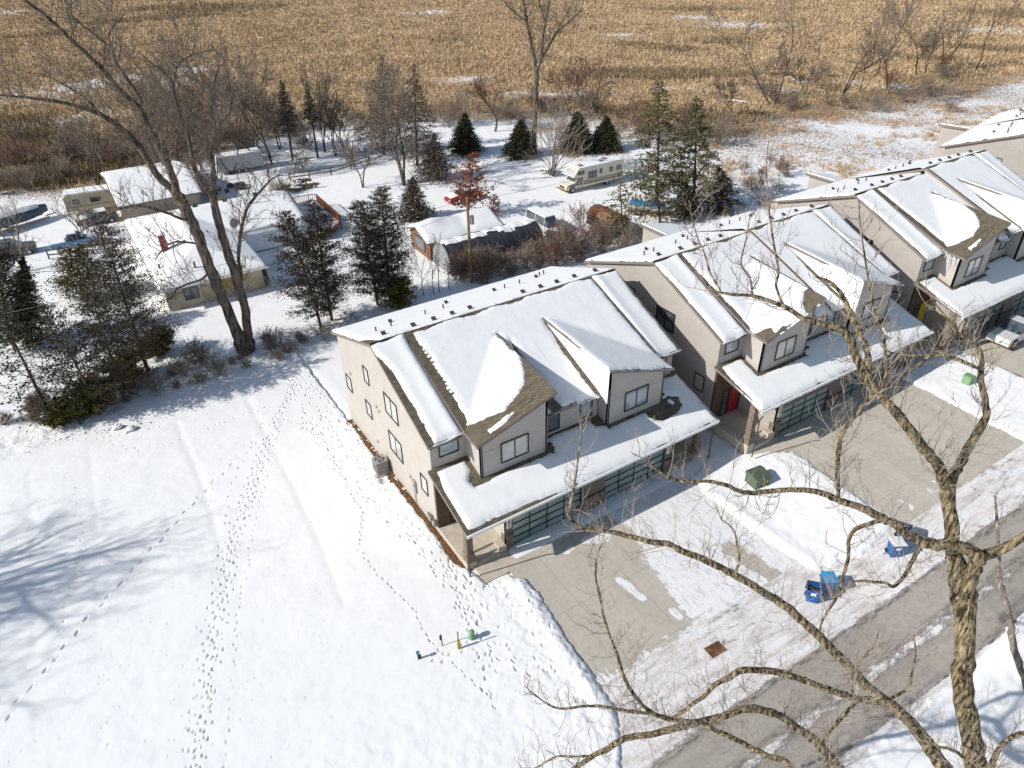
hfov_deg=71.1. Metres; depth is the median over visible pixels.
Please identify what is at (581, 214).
bare bush
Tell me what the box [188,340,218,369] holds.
bare bush
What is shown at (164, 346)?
cedar shrub
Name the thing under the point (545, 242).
bare bush
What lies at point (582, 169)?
motorhome
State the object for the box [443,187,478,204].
parked car
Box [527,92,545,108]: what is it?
bare bush
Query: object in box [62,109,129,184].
bare tree
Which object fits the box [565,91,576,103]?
bare bush
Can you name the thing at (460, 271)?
bare bush
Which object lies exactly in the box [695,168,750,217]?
cedar tree
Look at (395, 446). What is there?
window
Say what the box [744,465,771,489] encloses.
transformer box
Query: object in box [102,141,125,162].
bare bush
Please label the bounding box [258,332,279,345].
bare bush
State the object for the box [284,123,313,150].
bare bush
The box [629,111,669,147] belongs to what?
bare bush
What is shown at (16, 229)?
bare tree
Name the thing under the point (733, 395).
front door
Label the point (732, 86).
bare tree
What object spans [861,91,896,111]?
bare bush
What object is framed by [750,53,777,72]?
bare bush
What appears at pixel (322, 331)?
bare bush
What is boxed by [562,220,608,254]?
bare bush
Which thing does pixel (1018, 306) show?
garage door
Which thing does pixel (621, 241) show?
bare bush
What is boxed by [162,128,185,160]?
bare bush
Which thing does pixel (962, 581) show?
cottonwood tree
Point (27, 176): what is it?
bare bush
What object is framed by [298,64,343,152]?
bare tree
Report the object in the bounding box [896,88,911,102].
bare bush
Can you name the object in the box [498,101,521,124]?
bare bush
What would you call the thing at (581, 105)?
bare bush
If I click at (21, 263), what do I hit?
spruce tree
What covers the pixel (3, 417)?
bare bush
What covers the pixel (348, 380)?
window
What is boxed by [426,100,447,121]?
bare bush
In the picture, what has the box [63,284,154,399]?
cedar tree
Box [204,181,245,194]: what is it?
scrap heap
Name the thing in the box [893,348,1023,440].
snow lawn
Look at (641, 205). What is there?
covered boat
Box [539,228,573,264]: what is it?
bare bush
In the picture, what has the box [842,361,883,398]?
garage door
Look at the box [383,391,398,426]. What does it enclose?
window
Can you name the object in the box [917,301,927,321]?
front door
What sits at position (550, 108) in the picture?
bare bush
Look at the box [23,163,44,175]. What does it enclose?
bare bush
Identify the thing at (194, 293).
window
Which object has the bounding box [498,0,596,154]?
bare tree
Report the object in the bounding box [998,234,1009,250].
window
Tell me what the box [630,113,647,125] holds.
bare bush
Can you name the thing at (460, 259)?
bare bush
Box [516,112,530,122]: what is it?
bare bush
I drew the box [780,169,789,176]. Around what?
bare bush
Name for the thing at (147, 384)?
bare bush
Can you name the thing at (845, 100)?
bare bush
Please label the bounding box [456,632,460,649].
marker post
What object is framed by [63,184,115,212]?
camper trailer
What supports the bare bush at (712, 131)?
on the ground at (526, 180)
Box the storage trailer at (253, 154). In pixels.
[215,147,263,172]
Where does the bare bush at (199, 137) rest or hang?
on the ground at (526, 180)
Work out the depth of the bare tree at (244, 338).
49.60 m
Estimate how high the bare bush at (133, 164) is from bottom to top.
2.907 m
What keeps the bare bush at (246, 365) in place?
on the snow lawn at (244, 567)
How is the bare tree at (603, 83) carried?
on the ground at (526, 180)
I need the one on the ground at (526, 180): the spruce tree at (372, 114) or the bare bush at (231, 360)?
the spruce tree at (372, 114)
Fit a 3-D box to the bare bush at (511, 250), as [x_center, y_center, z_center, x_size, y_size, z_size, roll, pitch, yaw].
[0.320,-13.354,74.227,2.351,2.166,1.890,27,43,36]
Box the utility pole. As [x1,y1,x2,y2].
[457,196,480,283]
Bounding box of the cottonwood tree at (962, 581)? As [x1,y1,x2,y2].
[514,85,1023,767]
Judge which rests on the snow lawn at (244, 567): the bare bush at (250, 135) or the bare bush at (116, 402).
the bare bush at (116, 402)
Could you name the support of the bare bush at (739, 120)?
on the ground at (526, 180)
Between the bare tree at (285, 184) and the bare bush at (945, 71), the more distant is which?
the bare bush at (945, 71)
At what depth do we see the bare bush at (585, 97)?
130.29 m
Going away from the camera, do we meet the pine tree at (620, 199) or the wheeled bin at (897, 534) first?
the wheeled bin at (897, 534)
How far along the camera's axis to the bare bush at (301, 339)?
61.21 m
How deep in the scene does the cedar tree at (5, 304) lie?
58.94 m
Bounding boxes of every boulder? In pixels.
[112,423,122,430]
[125,425,136,432]
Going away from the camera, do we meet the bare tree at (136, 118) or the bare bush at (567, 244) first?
the bare bush at (567, 244)
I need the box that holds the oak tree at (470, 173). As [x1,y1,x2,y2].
[441,152,502,209]
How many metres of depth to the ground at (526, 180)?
102.16 m
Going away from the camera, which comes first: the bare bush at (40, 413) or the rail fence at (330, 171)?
the bare bush at (40, 413)
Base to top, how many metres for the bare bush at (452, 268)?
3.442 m
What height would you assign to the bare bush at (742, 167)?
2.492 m
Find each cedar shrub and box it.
[36,395,80,431]
[44,373,115,424]
[92,347,159,381]
[136,324,180,358]
[369,274,419,309]
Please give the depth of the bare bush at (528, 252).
72.44 m
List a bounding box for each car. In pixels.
[0,238,37,253]
[75,207,118,226]
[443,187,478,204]
[986,315,1023,349]
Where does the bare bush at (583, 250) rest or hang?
on the ground at (526, 180)
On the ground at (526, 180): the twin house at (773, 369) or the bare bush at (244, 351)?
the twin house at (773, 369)
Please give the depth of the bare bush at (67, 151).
106.55 m
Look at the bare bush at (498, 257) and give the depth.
71.89 m
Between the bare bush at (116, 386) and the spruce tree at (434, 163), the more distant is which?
the spruce tree at (434, 163)
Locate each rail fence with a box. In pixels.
[45,243,114,258]
[289,156,369,179]
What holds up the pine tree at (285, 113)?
on the ground at (526, 180)
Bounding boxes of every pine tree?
[275,79,301,160]
[301,83,318,157]
[593,172,650,243]
[614,79,700,202]
[625,158,694,222]
[659,95,724,212]
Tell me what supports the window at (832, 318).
in the twin house at (773, 369)
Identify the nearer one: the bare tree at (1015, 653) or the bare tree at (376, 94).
the bare tree at (1015, 653)
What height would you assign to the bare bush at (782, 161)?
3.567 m
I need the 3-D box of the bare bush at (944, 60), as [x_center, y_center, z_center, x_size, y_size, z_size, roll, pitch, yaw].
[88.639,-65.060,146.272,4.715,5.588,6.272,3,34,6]
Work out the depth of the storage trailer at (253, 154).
101.92 m
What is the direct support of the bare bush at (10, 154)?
on the ground at (526, 180)
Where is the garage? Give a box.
[100,160,203,220]
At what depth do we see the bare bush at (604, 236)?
75.00 m
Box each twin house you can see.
[330,266,719,576]
[584,204,933,456]
[772,149,1023,359]
[932,108,1023,179]
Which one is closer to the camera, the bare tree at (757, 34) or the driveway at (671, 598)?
the driveway at (671, 598)
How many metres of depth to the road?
35.53 m
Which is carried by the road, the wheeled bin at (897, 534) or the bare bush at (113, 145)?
the wheeled bin at (897, 534)
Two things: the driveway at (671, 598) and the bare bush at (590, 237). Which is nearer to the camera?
the driveway at (671, 598)
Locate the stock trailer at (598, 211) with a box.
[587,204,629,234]
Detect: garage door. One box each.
[172,195,198,208]
[513,488,580,543]
[604,449,663,499]
[778,387,828,431]
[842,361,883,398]
[964,304,1002,339]
[1010,294,1023,316]
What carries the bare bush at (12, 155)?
on the ground at (526, 180)
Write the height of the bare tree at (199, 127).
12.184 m
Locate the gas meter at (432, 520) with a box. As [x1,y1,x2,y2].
[428,512,436,526]
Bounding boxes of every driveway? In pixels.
[501,473,795,683]
[777,375,1023,522]
[958,310,1023,376]
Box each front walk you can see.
[474,549,526,582]
[748,437,793,454]
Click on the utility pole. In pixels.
(470, 221)
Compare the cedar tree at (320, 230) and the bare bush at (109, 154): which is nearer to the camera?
the cedar tree at (320, 230)
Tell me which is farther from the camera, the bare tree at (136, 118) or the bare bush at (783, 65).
the bare bush at (783, 65)
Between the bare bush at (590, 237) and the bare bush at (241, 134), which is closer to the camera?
the bare bush at (590, 237)
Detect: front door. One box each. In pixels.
[726,387,738,412]
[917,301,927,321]
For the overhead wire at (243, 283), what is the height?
1.496 m
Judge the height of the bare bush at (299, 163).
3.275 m
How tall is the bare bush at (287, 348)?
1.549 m
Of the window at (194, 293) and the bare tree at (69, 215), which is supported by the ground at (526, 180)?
the bare tree at (69, 215)
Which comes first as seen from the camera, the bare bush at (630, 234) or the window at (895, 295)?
the window at (895, 295)
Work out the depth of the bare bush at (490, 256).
70.63 m
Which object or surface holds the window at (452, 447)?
in the twin house at (462, 405)
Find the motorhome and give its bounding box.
[557,155,623,192]
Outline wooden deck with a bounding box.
[294,194,341,238]
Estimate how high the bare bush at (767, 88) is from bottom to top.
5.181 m
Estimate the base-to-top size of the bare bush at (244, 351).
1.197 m
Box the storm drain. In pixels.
[704,641,725,657]
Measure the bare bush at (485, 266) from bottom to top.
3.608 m
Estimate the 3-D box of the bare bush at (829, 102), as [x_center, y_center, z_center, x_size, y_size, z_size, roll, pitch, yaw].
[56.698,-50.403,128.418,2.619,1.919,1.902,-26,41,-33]
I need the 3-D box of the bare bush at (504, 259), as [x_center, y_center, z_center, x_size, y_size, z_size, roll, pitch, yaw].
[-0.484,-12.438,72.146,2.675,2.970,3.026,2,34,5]
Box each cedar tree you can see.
[0,246,53,349]
[24,302,125,414]
[43,241,108,302]
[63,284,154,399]
[67,223,187,369]
[258,210,355,327]
[288,199,362,320]
[335,199,412,304]
[343,184,422,297]
[394,176,436,225]
[664,179,707,223]
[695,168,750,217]
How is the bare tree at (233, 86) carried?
on the ground at (526, 180)
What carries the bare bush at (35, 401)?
on the snow lawn at (244, 567)
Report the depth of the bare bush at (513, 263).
71.55 m
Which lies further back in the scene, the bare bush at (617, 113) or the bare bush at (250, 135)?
the bare bush at (617, 113)
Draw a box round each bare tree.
[0,0,315,353]
[0,194,45,269]
[45,189,89,233]
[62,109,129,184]
[108,58,202,158]
[114,33,200,170]
[114,49,276,174]
[127,71,243,180]
[134,83,204,161]
[144,0,259,150]
[173,81,220,153]
[176,64,268,148]
[186,64,285,164]
[251,84,282,149]
[254,162,303,201]
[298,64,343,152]
[314,91,344,155]
[317,95,363,146]
[323,118,385,187]
[352,61,427,185]
[465,73,511,131]
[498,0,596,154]
[517,88,598,176]
[544,50,603,115]
[566,56,616,119]
[700,0,832,105]
[711,76,743,112]
[769,41,793,81]
[787,48,831,94]
[826,0,937,95]
[856,33,902,91]
[860,0,930,89]
[875,0,965,74]
[914,24,962,72]
[927,0,979,64]
[975,0,1023,69]
[977,495,1023,692]
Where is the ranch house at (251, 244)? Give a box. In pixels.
[123,191,308,311]
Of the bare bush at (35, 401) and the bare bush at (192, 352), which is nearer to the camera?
the bare bush at (35, 401)
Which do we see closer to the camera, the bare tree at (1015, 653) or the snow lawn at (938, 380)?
the bare tree at (1015, 653)
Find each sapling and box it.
[409,248,430,295]
[426,246,441,293]
[431,233,440,291]
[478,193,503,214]
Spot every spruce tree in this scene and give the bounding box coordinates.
[0,309,86,436]
[5,257,53,351]
[350,55,414,164]
[386,64,448,168]
[407,134,460,185]
[442,112,486,158]
[497,119,545,161]
[550,111,600,157]
[588,115,624,156]
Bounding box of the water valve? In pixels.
[416,651,420,659]
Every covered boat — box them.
[0,204,54,231]
[625,198,673,216]
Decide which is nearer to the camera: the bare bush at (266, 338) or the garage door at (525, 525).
the garage door at (525, 525)
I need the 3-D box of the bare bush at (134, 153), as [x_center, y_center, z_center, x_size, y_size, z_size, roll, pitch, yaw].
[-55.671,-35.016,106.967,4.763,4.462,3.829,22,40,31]
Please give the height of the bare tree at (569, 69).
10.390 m
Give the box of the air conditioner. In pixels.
[371,454,389,477]
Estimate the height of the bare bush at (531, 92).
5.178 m
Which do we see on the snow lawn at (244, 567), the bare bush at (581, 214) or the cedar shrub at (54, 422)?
the cedar shrub at (54, 422)
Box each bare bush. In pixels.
[0,133,47,167]
[0,139,28,165]
[0,161,45,194]
[0,164,32,187]
[0,410,13,425]
[3,119,27,140]
[3,171,23,189]
[6,161,33,180]
[17,405,39,428]
[19,398,46,422]
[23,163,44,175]
[25,387,58,413]
[25,392,47,408]
[30,143,63,162]
[32,151,75,182]
[42,153,71,181]
[50,140,74,159]
[50,173,64,184]
[51,112,89,142]
[51,130,82,155]
[62,163,76,179]
[82,139,115,160]
[88,160,104,170]
[92,370,142,400]
[96,384,127,409]
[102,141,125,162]
[103,140,123,149]
[115,147,130,157]
[116,373,154,397]
[118,378,136,399]
[120,125,148,146]
[120,395,131,403]
[126,141,150,157]
[126,156,145,167]
[128,137,147,158]
[136,361,157,381]
[136,373,163,396]
[158,129,187,156]
[160,352,193,384]
[161,356,188,374]
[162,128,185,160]
[166,367,178,377]
[170,377,181,388]
[179,331,212,366]
[182,129,211,151]
[185,371,207,385]
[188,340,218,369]
[191,130,227,162]
[194,347,229,382]
[195,171,220,199]
[202,125,236,148]
[207,356,236,376]
[217,116,241,143]
[223,121,254,145]
[227,355,236,364]
[232,128,260,147]
[233,132,263,153]
[235,353,245,359]
[237,347,251,356]
[239,115,259,138]
[239,357,252,370]
[252,119,291,137]
[256,324,285,352]
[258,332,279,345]
[260,339,280,355]
[263,95,291,130]
[267,177,289,190]
[270,349,285,361]
[271,119,286,134]
[277,339,299,352]
[281,151,315,170]
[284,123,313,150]
[289,108,307,129]
[293,331,302,337]
[296,332,311,343]
[300,131,321,149]
[310,318,337,340]
[341,106,365,123]
[343,108,361,129]
[357,110,365,122]
[421,105,444,125]
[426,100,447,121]
[433,78,476,126]
[437,107,460,127]
[439,253,468,278]
[442,102,467,123]
[445,244,474,277]
[446,254,473,281]
[451,245,480,268]
[462,246,481,272]
[462,254,483,273]
[464,248,499,283]
[470,99,485,112]
[471,241,509,275]
[471,244,513,278]
[473,271,490,283]
[486,106,502,120]
[490,250,509,271]
[492,102,510,113]
[495,253,506,280]
[496,250,520,268]
[497,88,525,108]
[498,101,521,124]
[498,243,539,268]
[499,253,528,271]
[505,265,516,276]
[506,247,520,262]
[513,246,542,271]
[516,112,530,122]
[519,82,544,108]
[519,236,541,255]
[520,228,553,260]
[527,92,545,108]
[530,237,570,266]
[531,218,579,255]
[531,253,547,269]
[532,92,557,111]
[533,241,554,261]
[538,96,554,111]
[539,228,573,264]
[541,101,558,115]
[543,93,556,104]
[544,220,585,267]
[549,212,586,256]
[557,198,599,232]
[560,234,600,263]
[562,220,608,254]
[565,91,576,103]
[571,88,597,109]
[571,234,602,259]
[571,246,585,260]
[572,88,593,107]
[572,99,590,112]
[581,228,596,244]
[582,90,610,114]
[582,218,602,233]
[589,225,616,251]
[590,225,619,252]
[593,100,601,112]
[596,208,624,245]
[606,113,631,140]
[607,233,632,250]
[612,109,624,119]
[612,233,630,247]
[615,93,659,130]
[617,220,641,246]
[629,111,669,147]
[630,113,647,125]
[631,225,642,243]
[634,218,646,236]
[665,108,689,139]
[676,96,699,118]
[680,102,717,135]
[690,110,740,145]
[690,113,729,145]
[714,114,742,138]
[718,111,736,124]
[734,156,757,173]
[739,178,752,190]
[740,76,751,85]
[740,171,763,191]
[749,68,763,80]
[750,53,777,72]
[751,75,782,98]
[753,175,765,190]
[755,167,772,179]
[763,151,776,166]
[768,80,782,96]
[769,178,792,193]
[770,91,784,102]
[770,151,793,176]
[774,56,791,76]
[779,85,804,105]
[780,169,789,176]
[785,95,798,108]
[785,99,795,110]
[798,73,808,80]
[801,64,832,88]
[819,63,838,77]
[823,98,834,106]
[837,91,865,109]
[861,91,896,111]
[874,66,909,93]
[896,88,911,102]
[918,72,941,89]
[920,74,956,101]
[927,89,934,95]
[931,64,964,81]
[932,50,958,75]
[939,97,961,110]
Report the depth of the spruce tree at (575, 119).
105.76 m
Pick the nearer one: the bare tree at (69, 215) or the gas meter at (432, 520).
the gas meter at (432, 520)
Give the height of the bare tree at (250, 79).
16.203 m
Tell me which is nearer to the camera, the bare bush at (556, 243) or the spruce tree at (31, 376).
the spruce tree at (31, 376)
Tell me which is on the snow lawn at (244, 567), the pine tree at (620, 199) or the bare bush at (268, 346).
the bare bush at (268, 346)
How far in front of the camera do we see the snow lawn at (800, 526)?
43.21 m
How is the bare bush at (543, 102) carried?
on the ground at (526, 180)
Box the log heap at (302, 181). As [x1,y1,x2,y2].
[275,178,318,191]
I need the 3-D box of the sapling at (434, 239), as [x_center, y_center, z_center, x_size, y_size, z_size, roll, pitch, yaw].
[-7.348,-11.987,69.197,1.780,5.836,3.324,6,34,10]
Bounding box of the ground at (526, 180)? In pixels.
[0,0,1023,557]
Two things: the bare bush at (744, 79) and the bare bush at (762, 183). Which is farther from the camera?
the bare bush at (744, 79)
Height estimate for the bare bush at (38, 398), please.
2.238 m
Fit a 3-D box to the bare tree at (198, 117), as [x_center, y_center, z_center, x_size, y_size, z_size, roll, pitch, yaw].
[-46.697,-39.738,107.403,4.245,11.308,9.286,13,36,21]
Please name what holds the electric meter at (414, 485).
attached to the twin house at (462, 405)
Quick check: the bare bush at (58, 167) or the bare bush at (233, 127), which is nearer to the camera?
the bare bush at (58, 167)
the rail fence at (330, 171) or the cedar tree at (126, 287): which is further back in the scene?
the rail fence at (330, 171)
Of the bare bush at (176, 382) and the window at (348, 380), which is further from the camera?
the bare bush at (176, 382)
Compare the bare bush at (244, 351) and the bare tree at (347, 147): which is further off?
the bare tree at (347, 147)
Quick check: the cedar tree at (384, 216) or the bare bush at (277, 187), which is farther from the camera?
the bare bush at (277, 187)
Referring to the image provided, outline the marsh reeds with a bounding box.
[0,0,1023,193]
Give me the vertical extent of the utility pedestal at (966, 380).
1.050 m
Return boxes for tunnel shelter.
[432,219,543,275]
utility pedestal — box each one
[468,629,474,640]
[961,372,975,385]
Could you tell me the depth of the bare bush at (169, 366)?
57.09 m
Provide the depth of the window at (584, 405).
43.51 m
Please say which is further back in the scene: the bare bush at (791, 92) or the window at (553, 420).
the bare bush at (791, 92)
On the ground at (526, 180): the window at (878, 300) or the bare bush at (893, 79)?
the bare bush at (893, 79)
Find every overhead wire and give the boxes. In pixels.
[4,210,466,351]
[8,202,456,312]
[480,115,758,198]
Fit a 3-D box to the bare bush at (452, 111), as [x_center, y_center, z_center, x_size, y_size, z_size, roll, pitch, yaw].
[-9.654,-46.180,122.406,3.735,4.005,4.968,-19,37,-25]
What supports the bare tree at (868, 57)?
on the ground at (526, 180)
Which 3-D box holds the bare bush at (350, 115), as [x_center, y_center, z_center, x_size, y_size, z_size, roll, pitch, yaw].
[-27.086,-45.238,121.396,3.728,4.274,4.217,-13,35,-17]
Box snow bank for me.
[851,613,1023,767]
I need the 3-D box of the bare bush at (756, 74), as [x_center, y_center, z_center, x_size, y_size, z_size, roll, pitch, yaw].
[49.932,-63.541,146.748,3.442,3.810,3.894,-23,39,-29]
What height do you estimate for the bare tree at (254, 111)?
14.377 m
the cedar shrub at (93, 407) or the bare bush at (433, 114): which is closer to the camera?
the cedar shrub at (93, 407)
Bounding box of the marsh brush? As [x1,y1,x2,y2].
[0,0,1023,191]
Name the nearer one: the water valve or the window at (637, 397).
the water valve
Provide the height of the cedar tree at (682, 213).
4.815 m
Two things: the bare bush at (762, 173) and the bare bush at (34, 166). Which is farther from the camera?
the bare bush at (34, 166)
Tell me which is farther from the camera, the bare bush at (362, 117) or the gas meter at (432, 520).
the bare bush at (362, 117)
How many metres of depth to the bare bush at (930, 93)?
133.21 m
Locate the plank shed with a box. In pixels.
[404,207,503,260]
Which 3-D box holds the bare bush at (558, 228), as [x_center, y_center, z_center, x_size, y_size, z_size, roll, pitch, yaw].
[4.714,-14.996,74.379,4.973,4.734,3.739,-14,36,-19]
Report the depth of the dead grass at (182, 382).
56.16 m
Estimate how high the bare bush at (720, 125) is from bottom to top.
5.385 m
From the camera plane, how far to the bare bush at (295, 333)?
61.80 m
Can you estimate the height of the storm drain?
0.145 m
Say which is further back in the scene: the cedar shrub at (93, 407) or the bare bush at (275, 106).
the bare bush at (275, 106)
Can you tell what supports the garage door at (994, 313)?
in the twin house at (957, 220)
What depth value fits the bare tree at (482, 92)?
114.20 m
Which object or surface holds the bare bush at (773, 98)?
on the ground at (526, 180)
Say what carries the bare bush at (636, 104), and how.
on the ground at (526, 180)
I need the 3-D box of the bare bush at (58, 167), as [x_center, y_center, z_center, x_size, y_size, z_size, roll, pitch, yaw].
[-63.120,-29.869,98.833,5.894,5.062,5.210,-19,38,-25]
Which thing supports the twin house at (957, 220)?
on the ground at (526, 180)
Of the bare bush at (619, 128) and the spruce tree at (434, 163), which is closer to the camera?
the spruce tree at (434, 163)
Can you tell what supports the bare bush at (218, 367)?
on the snow lawn at (244, 567)
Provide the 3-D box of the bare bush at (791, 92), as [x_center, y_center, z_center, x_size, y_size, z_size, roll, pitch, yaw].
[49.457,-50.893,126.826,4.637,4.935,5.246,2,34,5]
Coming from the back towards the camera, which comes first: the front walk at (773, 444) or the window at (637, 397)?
the front walk at (773, 444)
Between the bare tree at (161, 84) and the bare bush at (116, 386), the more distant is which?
the bare tree at (161, 84)
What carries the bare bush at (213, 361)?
on the snow lawn at (244, 567)
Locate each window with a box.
[183,285,199,300]
[345,373,352,393]
[362,365,369,386]
[365,399,372,419]
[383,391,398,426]
[388,429,403,463]
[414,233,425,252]
[419,472,428,496]
[438,439,458,457]
[500,432,528,463]
[547,413,559,432]
[564,167,575,175]
[579,400,592,418]
[588,170,596,178]
[624,384,648,411]
[655,305,675,333]
[693,372,704,392]
[724,340,739,354]
[774,335,797,360]
[825,310,836,321]
[861,297,881,320]
[891,291,900,302]
[923,259,935,271]
[964,255,983,277]
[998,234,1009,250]
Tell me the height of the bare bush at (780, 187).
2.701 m
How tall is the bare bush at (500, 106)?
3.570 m
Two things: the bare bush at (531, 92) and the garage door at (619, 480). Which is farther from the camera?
the bare bush at (531, 92)
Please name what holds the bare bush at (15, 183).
on the ground at (526, 180)
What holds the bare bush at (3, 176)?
on the ground at (526, 180)
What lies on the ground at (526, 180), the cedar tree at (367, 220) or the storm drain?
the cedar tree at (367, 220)
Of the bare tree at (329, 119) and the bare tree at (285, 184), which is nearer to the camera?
the bare tree at (285, 184)
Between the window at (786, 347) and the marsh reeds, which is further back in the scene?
the marsh reeds
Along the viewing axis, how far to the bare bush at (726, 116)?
119.10 m
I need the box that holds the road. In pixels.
[595,431,1023,767]
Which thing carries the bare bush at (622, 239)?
on the ground at (526, 180)
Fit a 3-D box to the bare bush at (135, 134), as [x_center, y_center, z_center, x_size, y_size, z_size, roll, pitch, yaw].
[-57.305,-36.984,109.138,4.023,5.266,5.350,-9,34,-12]
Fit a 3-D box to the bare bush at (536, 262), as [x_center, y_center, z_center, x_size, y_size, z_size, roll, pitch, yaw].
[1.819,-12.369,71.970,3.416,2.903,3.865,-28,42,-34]
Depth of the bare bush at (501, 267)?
71.38 m
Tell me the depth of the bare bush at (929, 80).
137.33 m
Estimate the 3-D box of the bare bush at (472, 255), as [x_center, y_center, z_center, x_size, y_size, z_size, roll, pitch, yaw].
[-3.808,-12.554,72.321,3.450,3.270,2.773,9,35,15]
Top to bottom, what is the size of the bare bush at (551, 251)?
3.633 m
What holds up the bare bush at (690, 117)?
on the ground at (526, 180)
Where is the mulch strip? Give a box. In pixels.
[347,419,472,570]
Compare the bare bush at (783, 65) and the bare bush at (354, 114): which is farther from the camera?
the bare bush at (783, 65)
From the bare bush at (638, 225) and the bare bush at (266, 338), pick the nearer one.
the bare bush at (266, 338)
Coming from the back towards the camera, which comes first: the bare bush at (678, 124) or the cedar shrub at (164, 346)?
the bare bush at (678, 124)
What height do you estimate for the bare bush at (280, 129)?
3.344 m
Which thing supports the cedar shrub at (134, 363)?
on the snow lawn at (244, 567)
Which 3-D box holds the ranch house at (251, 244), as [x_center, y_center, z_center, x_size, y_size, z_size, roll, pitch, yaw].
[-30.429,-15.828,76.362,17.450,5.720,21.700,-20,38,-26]
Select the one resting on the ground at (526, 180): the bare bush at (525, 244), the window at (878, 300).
the bare bush at (525, 244)
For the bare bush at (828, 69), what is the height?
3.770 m
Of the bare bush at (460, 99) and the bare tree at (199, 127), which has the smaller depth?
the bare tree at (199, 127)
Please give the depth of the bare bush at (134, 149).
107.36 m
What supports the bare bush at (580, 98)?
on the ground at (526, 180)
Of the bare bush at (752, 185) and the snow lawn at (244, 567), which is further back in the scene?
the bare bush at (752, 185)
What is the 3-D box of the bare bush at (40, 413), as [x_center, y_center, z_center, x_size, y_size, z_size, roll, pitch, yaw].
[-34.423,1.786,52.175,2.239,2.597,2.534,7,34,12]
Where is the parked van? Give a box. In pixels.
[525,206,562,237]
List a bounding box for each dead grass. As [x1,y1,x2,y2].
[7,280,430,455]
[528,69,1023,207]
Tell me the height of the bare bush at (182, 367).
2.527 m
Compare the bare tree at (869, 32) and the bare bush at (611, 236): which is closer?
the bare bush at (611, 236)
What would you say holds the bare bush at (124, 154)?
on the ground at (526, 180)
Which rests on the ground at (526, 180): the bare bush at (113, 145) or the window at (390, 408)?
the bare bush at (113, 145)
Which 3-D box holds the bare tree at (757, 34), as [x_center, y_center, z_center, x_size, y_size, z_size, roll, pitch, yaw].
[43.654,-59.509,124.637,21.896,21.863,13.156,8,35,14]
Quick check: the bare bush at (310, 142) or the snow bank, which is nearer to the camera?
the snow bank
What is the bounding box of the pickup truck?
[48,229,100,252]
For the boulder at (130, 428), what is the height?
0.514 m
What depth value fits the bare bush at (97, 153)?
106.00 m
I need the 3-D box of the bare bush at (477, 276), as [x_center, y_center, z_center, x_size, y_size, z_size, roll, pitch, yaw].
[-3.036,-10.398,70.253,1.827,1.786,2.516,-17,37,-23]
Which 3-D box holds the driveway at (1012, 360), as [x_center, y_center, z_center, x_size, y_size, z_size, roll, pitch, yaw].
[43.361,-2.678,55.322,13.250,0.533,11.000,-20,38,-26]
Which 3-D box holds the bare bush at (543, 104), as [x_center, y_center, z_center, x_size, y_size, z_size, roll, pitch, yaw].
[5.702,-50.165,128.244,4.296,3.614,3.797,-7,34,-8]
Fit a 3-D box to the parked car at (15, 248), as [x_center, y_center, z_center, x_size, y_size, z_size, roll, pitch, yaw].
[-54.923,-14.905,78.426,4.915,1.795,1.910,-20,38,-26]
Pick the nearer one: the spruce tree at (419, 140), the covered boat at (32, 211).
the covered boat at (32, 211)
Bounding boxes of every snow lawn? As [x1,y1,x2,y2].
[0,331,620,767]
[684,429,890,571]
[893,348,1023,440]
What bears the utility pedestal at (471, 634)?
on the snow lawn at (244, 567)
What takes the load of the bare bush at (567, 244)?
on the ground at (526, 180)
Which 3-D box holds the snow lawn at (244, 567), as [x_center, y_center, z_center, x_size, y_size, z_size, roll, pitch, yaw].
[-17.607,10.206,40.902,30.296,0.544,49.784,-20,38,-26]
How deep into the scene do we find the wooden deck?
85.61 m
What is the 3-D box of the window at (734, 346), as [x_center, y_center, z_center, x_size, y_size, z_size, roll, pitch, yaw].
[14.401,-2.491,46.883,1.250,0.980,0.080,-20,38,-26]
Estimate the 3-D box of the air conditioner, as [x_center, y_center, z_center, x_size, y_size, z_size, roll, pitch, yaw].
[-8.632,5.381,47.032,0.840,1.233,0.840,-20,38,-26]
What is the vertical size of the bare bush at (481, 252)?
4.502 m
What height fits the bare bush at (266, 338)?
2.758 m
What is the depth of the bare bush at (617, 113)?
123.21 m
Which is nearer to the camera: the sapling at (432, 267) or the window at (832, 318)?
the window at (832, 318)
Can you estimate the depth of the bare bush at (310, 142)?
111.07 m
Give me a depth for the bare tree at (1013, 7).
148.67 m
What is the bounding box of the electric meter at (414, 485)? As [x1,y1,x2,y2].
[411,479,417,504]
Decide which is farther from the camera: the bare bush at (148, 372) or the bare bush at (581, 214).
the bare bush at (581, 214)
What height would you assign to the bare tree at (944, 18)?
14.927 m
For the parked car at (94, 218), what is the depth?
85.86 m
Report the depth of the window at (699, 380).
49.00 m
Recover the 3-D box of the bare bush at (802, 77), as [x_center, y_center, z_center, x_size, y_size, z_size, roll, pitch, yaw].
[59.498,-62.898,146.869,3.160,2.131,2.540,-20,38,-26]
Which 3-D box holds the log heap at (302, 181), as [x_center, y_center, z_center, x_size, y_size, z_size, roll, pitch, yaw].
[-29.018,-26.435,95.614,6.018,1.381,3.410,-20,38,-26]
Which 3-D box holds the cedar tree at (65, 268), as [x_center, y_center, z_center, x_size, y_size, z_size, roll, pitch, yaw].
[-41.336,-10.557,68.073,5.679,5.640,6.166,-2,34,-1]
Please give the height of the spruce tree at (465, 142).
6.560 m
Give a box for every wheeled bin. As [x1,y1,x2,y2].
[804,580,822,602]
[819,571,838,593]
[885,536,907,556]
[894,521,912,541]

